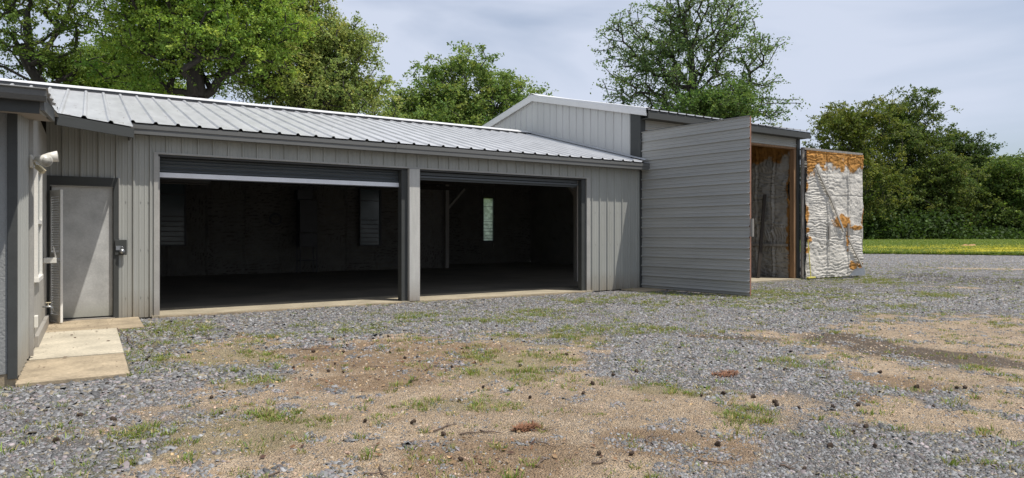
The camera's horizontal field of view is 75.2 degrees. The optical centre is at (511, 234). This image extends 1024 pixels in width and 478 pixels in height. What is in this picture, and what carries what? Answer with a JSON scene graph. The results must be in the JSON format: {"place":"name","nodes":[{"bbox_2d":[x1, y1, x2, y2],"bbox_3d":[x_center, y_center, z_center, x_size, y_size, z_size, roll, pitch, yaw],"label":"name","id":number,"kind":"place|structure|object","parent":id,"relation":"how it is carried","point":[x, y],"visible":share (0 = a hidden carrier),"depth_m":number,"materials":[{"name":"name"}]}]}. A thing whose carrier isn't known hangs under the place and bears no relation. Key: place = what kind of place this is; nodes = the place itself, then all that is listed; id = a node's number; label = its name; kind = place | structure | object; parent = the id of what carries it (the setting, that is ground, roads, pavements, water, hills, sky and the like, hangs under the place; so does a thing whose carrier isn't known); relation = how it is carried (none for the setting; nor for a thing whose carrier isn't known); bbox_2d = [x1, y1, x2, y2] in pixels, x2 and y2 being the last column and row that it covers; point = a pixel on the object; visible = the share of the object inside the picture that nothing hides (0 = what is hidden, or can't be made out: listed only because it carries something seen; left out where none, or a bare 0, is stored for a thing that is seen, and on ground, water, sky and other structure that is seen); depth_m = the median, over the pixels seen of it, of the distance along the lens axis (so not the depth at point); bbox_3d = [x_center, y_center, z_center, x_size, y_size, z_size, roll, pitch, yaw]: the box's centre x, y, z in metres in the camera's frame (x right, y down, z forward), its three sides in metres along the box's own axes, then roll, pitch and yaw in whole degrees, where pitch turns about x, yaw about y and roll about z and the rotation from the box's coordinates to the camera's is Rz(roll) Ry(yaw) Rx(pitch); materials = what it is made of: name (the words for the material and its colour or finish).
{"place":"outdoors","nodes":[
{"label":"outdoors","id":0,"kind":"place"},
{"bbox_2d":[0,254,1023,477],"bbox_3d":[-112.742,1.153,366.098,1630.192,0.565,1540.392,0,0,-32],"label":"ground","id":1,"kind":"structure","parent":0,"point":[277,446],"depth_m":5.39,"materials":[{"name":"brown soil"}]},
{"bbox_2d":[0,84,58,386],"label":"house","id":2,"kind":"structure","parent":1,"relation":"on","point":[25,111],"depth_m":6.33,"materials":[{"name":"grey paint"}]},
{"bbox_2d":[34,164,42,281],"bbox_3d":[-5.991,-0.135,8.426,0.048,1.430,0.910,0,0,-32],"label":"window","id":3,"kind":"structure","parent":2,"relation":"in","point":[37,175],"depth_m":8.06,"materials":[{"name":"white paint"}]},
{"bbox_2d":[29,151,58,173],"bbox_3d":[-5.149,-0.802,7.322,0.268,0.268,0.322,0,0,-32],"label":"flood light","id":4,"kind":"object","parent":2,"relation":"attached to","point":[47,159],"visible":1,"depth_m":7.27,"materials":[{"name":"white plastic"}]},
{"bbox_2d":[42,302,53,310],"bbox_3d":[-6.612,1.030,9.483,0.136,0.123,0.028,0,0,-32],"label":"faucet","id":5,"kind":"object","parent":2,"relation":"attached to","point":[48,306],"visible":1,"depth_m":9.48,"materials":[{"name":"metal"}]},
{"bbox_2d":[43,247,56,262],"bbox_3d":[-6.774,0.299,9.765,0.161,0.241,0.250,0,0,-32],"label":"mailbox","id":6,"kind":"object","parent":2,"relation":"attached to","point":[49,259],"visible":1,"depth_m":9.68,"materials":[{"name":"white plastic"}]},
{"bbox_2d":[15,353,129,386],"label":"walkway","id":7,"kind":"structure","parent":1,"relation":"on","point":[64,370],"depth_m":6.81,"materials":[{"name":"concrete"}]},
{"bbox_2d":[29,328,123,360],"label":"walkway","id":8,"kind":"structure","parent":1,"relation":"on","point":[61,344],"depth_m":8.29,"materials":[{"name":"concrete"}]},
{"bbox_2d":[45,317,143,332],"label":"walkway","id":9,"kind":"structure","parent":1,"relation":"on","point":[124,323],"depth_m":10.17,"materials":[{"name":"concrete"}]},
{"bbox_2d":[22,29,186,96],"bbox_3d":[-18.597,-4.282,31.017,7.799,11.398,5.539,0,0,-10],"label":"oak tree","id":10,"kind":"object","parent":1,"relation":"on","point":[91,48],"visible":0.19,"depth_m":29.97,"materials":[{"name":"green plant"}]},
{"bbox_2d":[72,0,323,98],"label":"oak tree","id":11,"kind":"object","parent":1,"relation":"on","point":[196,37],"visible":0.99,"depth_m":25.01,"materials":[{"name":"green plant"}]},
{"bbox_2d":[224,0,407,117],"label":"willow oak tree","id":12,"kind":"object","parent":1,"relation":"on","point":[325,81],"visible":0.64,"depth_m":29.01,"materials":[{"name":"green plant"}]},
{"bbox_2d":[364,471,386,474],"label":"twig","id":13,"kind":"object","parent":1,"relation":"on","point":[365,473],"visible":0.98,"depth_m":3.91,"materials":[{"name":"brown wood"}]},
{"bbox_2d":[0,78,755,322],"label":"garage building","id":14,"kind":"structure","parent":1,"relation":"on","point":[129,234],"depth_m":14.96,"materials":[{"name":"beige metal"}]},
{"bbox_2d":[52,186,112,319],"bbox_3d":[-6.967,0.317,10.799,0.870,2.165,0.042,0,0,-32],"label":"entry door","id":15,"kind":"structure","parent":14,"relation":"in","point":[87,211],"depth_m":10.82,"materials":[{"name":"metal"}]},
{"bbox_2d":[160,184,185,245],"bbox_3d":[-11.246,-0.705,22.048,0.810,2.180,0.100,0,0,-32],"label":"window","id":16,"kind":"structure","parent":14,"relation":"in","point":[172,196],"depth_m":22.07,"materials":[{"name":"glass"}]},
{"bbox_2d":[160,178,209,184],"bbox_3d":[-7.221,-1.416,14.339,1.300,0.668,0.150,0,0,-32],"label":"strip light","id":17,"kind":"object","parent":14,"relation":"hanging from","point":[183,181],"visible":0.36,"depth_m":14.38,"materials":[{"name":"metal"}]},
{"bbox_2d":[160,157,398,187],"bbox_3d":[-4.237,-1.161,12.698,4.425,0.378,0.047,0,0,-32],"label":"roller door","id":18,"kind":"structure","parent":14,"relation":"in","point":[170,168],"depth_m":12.53,"materials":[{"name":"metal"}]},
{"bbox_2d":[294,189,316,272],"bbox_3d":[-7.437,-0.106,23.997,0.700,2.988,0.520,0,0,-32],"label":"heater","id":19,"kind":"object","parent":14,"relation":"on","point":[306,212],"visible":1,"depth_m":23.82,"materials":[{"name":"metal"}]},
{"bbox_2d":[359,188,381,245],"bbox_3d":[-5.478,-0.660,25.716,0.880,2.210,0.100,0,0,-32],"label":"window","id":20,"kind":"structure","parent":14,"relation":"in","point":[370,200],"depth_m":25.75,"materials":[{"name":"glass"}]},
{"bbox_2d":[420,172,577,186],"bbox_3d":[-0.226,-1.240,15.256,4.310,0.160,0.130,0,0,-32],"label":"roller door","id":21,"kind":"structure","parent":14,"relation":"in","point":[428,176],"depth_m":15.12,"materials":[{"name":"grey metal"}]},
{"bbox_2d":[433,420,455,431],"bbox_3d":[-0.488,1.399,4.866,0.059,0.027,0.256,0,0,25],"label":"twig","id":22,"kind":"object","parent":1,"relation":"on","point":[443,426],"visible":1,"depth_m":4.86,"materials":[{"name":"brown wood"}]},
{"bbox_2d":[460,425,479,434],"bbox_3d":[-0.315,1.391,4.719,0.142,0.029,0.136,0,0,-32],"label":"twig","id":23,"kind":"object","parent":1,"relation":"on","point":[469,432],"visible":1,"depth_m":4.69,"materials":[{"name":"brown wood"}]},
{"bbox_2d":[484,199,490,239],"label":"woodland","id":24,"kind":"object","parent":1,"relation":"on","point":[486,211],"visible":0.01,"depth_m":95.67,"materials":[{"name":"green plant"}]},
{"bbox_2d":[479,429,501,433],"bbox_3d":[-0.155,1.400,4.706,0.186,0.016,0.041,0,0,27],"label":"twig","id":25,"kind":"object","parent":1,"relation":"on","point":[488,431],"visible":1,"depth_m":4.71,"materials":[{"name":"brown wood"}]},
{"bbox_2d":[0,284,1023,477],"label":"slate gravel","id":26,"kind":"structure","parent":1,"relation":"on","point":[161,381],"depth_m":6.56,"materials":[{"name":"grey gravel"}]},
{"bbox_2d":[52,436,59,442],"bbox_3d":[-3.076,1.392,4.496,0.046,0.051,0.040,0,0,-17],"label":"seed ball","id":27,"kind":"object","parent":26,"relation":"on","point":[56,439],"visible":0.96,"depth_m":4.48,"materials":[{"name":"brown plant"}]},
{"bbox_2d":[710,369,740,377],"bbox_3d":[2.138,1.392,6.634,0.394,0.080,0.242,0,0,-32],"label":"needle clump","id":28,"kind":"object","parent":26,"relation":"on","point":[723,374],"visible":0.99,"depth_m":6.62,"materials":[{"name":"brown plant"}]},
{"bbox_2d":[0,262,1023,477],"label":"grass tufts","id":29,"kind":"object","parent":1,"relation":"on","point":[140,429],"visible":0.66,"depth_m":7.25,"materials":[{"name":"green plant"}]},
{"bbox_2d":[25,282,1019,477],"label":"leaf litter","id":30,"kind":"object","parent":1,"relation":"on","point":[437,441],"visible":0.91,"depth_m":5.63,"materials":[{"name":"brown plant"}]},
{"bbox_2d":[510,421,541,431],"bbox_3d":[0.104,1.393,4.817,0.267,0.062,0.169,0,0,-32],"label":"needle clump","id":31,"kind":"object","parent":1,"relation":"on","point":[532,425],"visible":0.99,"depth_m":4.80,"materials":[{"name":"brown plant"}]},
{"bbox_2d":[530,426,557,430],"bbox_3d":[0.229,1.389,4.756,0.204,0.025,0.041,0,0,-2],"label":"twig","id":32,"kind":"object","parent":1,"relation":"on","point":[544,428],"visible":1,"depth_m":4.76,"materials":[{"name":"brown wood"}]},
{"bbox_2d":[591,458,608,463],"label":"twig","id":33,"kind":"object","parent":1,"relation":"on","point":[599,462],"visible":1,"depth_m":4.07,"materials":[{"name":"brown wood"}]},
{"bbox_2d":[621,287,667,291],"bbox_3d":[3.431,1.413,16.829,1.150,0.075,0.720,0,0,-32],"label":"concrete pad","id":34,"kind":"object","parent":1,"relation":"on","point":[644,289],"visible":0.48,"depth_m":16.58,"materials":[{"name":"grey concrete"}]},
{"bbox_2d":[442,93,864,295],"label":"tall shed","id":35,"kind":"structure","parent":1,"relation":"on","point":[707,184],"depth_m":20.70,"materials":[{"name":"white metal"}]},
{"bbox_2d":[482,197,493,241],"bbox_3d":[-1.154,-0.720,32.091,0.640,2.130,0.100,0,0,-32],"label":"window","id":36,"kind":"structure","parent":35,"relation":"in","point":[485,199],"depth_m":32.13,"materials":[{"name":"glass"}]},
{"bbox_2d":[640,115,753,295],"bbox_3d":[4.419,-0.631,16.091,0.258,4.062,3.183,0,0,-40],"label":"swing door","id":37,"kind":"structure","parent":35,"relation":"in","point":[697,227],"depth_m":15.90,"materials":[{"name":"metal"}]},
{"bbox_2d":[756,194,765,277],"bbox_3d":[7.979,0.050,21.278,0.142,2.685,0.873,0,0,37],"label":"timber plank","id":38,"kind":"object","parent":35,"relation":"on","point":[761,236],"visible":0.93,"depth_m":21.21,"materials":[{"name":"brown wood"}]},
{"bbox_2d":[800,147,864,277],"bbox_3d":[10.352,-0.672,21.398,3.001,4.085,0.272,0,0,-28],"label":"swing door","id":39,"kind":"structure","parent":35,"relation":"in","point":[831,181],"depth_m":21.29,"materials":[{"name":"plastic"}]},
{"bbox_2d":[587,0,810,126],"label":"elm tree","id":40,"kind":"object","parent":1,"relation":"on","point":[674,76],"visible":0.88,"depth_m":33.55,"materials":[{"name":"green plant"}]},
{"bbox_2d":[653,73,773,123],"bbox_3d":[9.330,-2.845,29.941,5.152,8.500,4.773,0,0,-32],"label":"elm tree","id":41,"kind":"object","parent":1,"relation":"on","point":[715,102],"visible":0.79,"depth_m":29.13,"materials":[{"name":"green plant"}]},
{"bbox_2d":[698,458,729,464],"bbox_3d":[1.244,1.403,4.105,0.198,0.009,0.028,0,0,28],"label":"twig","id":42,"kind":"object","parent":1,"relation":"on","point":[712,461],"visible":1,"depth_m":4.11,"materials":[{"name":"brown wood"}]},
{"bbox_2d":[714,441,720,446],"bbox_3d":[1.380,1.404,4.454,0.039,0.050,0.044,0,0,-44],"label":"seed ball","id":43,"kind":"object","parent":1,"relation":"on","point":[717,443],"visible":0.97,"depth_m":4.44,"materials":[{"name":"brown plant"}]},
{"bbox_2d":[502,254,1023,301],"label":"gravel","id":44,"kind":"structure","parent":1,"relation":"on","point":[941,260],"depth_m":27.81,"materials":[{"name":"grey gravel"}]},
{"bbox_2d":[780,461,798,468],"bbox_3d":[1.700,1.400,4.032,0.128,0.028,0.072,0,0,-5],"label":"twig","id":45,"kind":"object","parent":1,"relation":"on","point":[788,466],"visible":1,"depth_m":4.04,"materials":[{"name":"brown wood"}]},
{"bbox_2d":[806,236,815,279],"bbox_3d":[9.199,0.721,20.608,0.380,1.368,0.228,0,0,-32],"label":"broom","id":46,"kind":"object","parent":1,"relation":"on","point":[810,277],"visible":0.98,"depth_m":20.59,"materials":[{"name":"metal"}]},
{"bbox_2d":[824,276,862,279],"bbox_3d":[10.637,1.388,21.203,2.310,0.024,0.253,0,0,-35],"label":"cord","id":47,"kind":"object","parent":1,"relation":"on","point":[846,277],"visible":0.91,"depth_m":21.34,"materials":[{"name":"rubber"}]},
{"bbox_2d":[801,94,923,236],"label":"woodland tree","id":48,"kind":"object","parent":1,"relation":"on","point":[852,127],"visible":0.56,"depth_m":94.65,"materials":[{"name":"green plant"}]},
{"bbox_2d":[849,83,967,238],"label":"woodland tree","id":49,"kind":"object","parent":1,"relation":"on","point":[912,147],"visible":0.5,"depth_m":103.21,"materials":[{"name":"green plant"}]},
{"bbox_2d":[863,206,1023,239],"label":"undergrowth","id":50,"kind":"object","parent":1,"relation":"on","point":[926,221],"visible":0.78,"depth_m":93.65,"materials":[{"name":"green plant"}]},
{"bbox_2d":[863,154,1023,238],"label":"woodland","id":51,"kind":"object","parent":1,"relation":"on","point":[900,188],"visible":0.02,"depth_m":115.93,"materials":[{"name":"green plant"}]},
{"bbox_2d":[881,134,1006,238],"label":"woodland tree","id":52,"kind":"object","parent":1,"relation":"on","point":[943,174],"visible":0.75,"depth_m":98.53,"materials":[{"name":"green plant"}]},
{"bbox_2d":[935,128,1007,185],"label":"woodland tree","id":53,"kind":"object","parent":1,"relation":"on","point":[982,152],"visible":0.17,"depth_m":108.04,"materials":[{"name":"green plant"}]},
{"bbox_2d":[958,168,1019,234],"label":"woodland tree","id":54,"kind":"object","parent":1,"relation":"on","point":[995,182],"visible":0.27,"depth_m":100.18,"materials":[{"name":"green plant"}]},
{"bbox_2d":[975,151,1023,234],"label":"woodland tree","id":55,"kind":"object","parent":1,"relation":"on","point":[1014,173],"visible":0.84,"depth_m":98.25,"materials":[{"name":"green plant"}]},
{"bbox_2d":[0,0,1023,230],"label":"sky","id":56,"kind":"structure","parent":0,"point":[972,51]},
{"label":"field","id":57,"kind":"structure","parent":0,"visible":0},
{"bbox_2d":[0,0,117,86],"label":"oak tree","id":58,"kind":"object","parent":57,"relation":"on","point":[33,61],"visible":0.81,"depth_m":26.44,"materials":[{"name":"green plant"}]},
{"bbox_2d":[376,40,557,125],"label":"oak tree","id":59,"kind":"object","parent":57,"relation":"on","point":[449,101],"visible":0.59,"depth_m":40.93,"materials":[{"name":"green plant"}]},
{"bbox_2d":[863,238,1023,254],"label":"meadow grass","id":60,"kind":"structure","parent":57,"relation":"on","point":[887,243],"depth_m":60.49,"materials":[{"name":"green plant"}]},
{"bbox_2d":[865,240,1023,252],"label":"wildflowers","id":61,"kind":"object","parent":57,"relation":"on","point":[976,249],"visible":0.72,"depth_m":51.90,"materials":[{"name":"yellow plant"}]}
]}

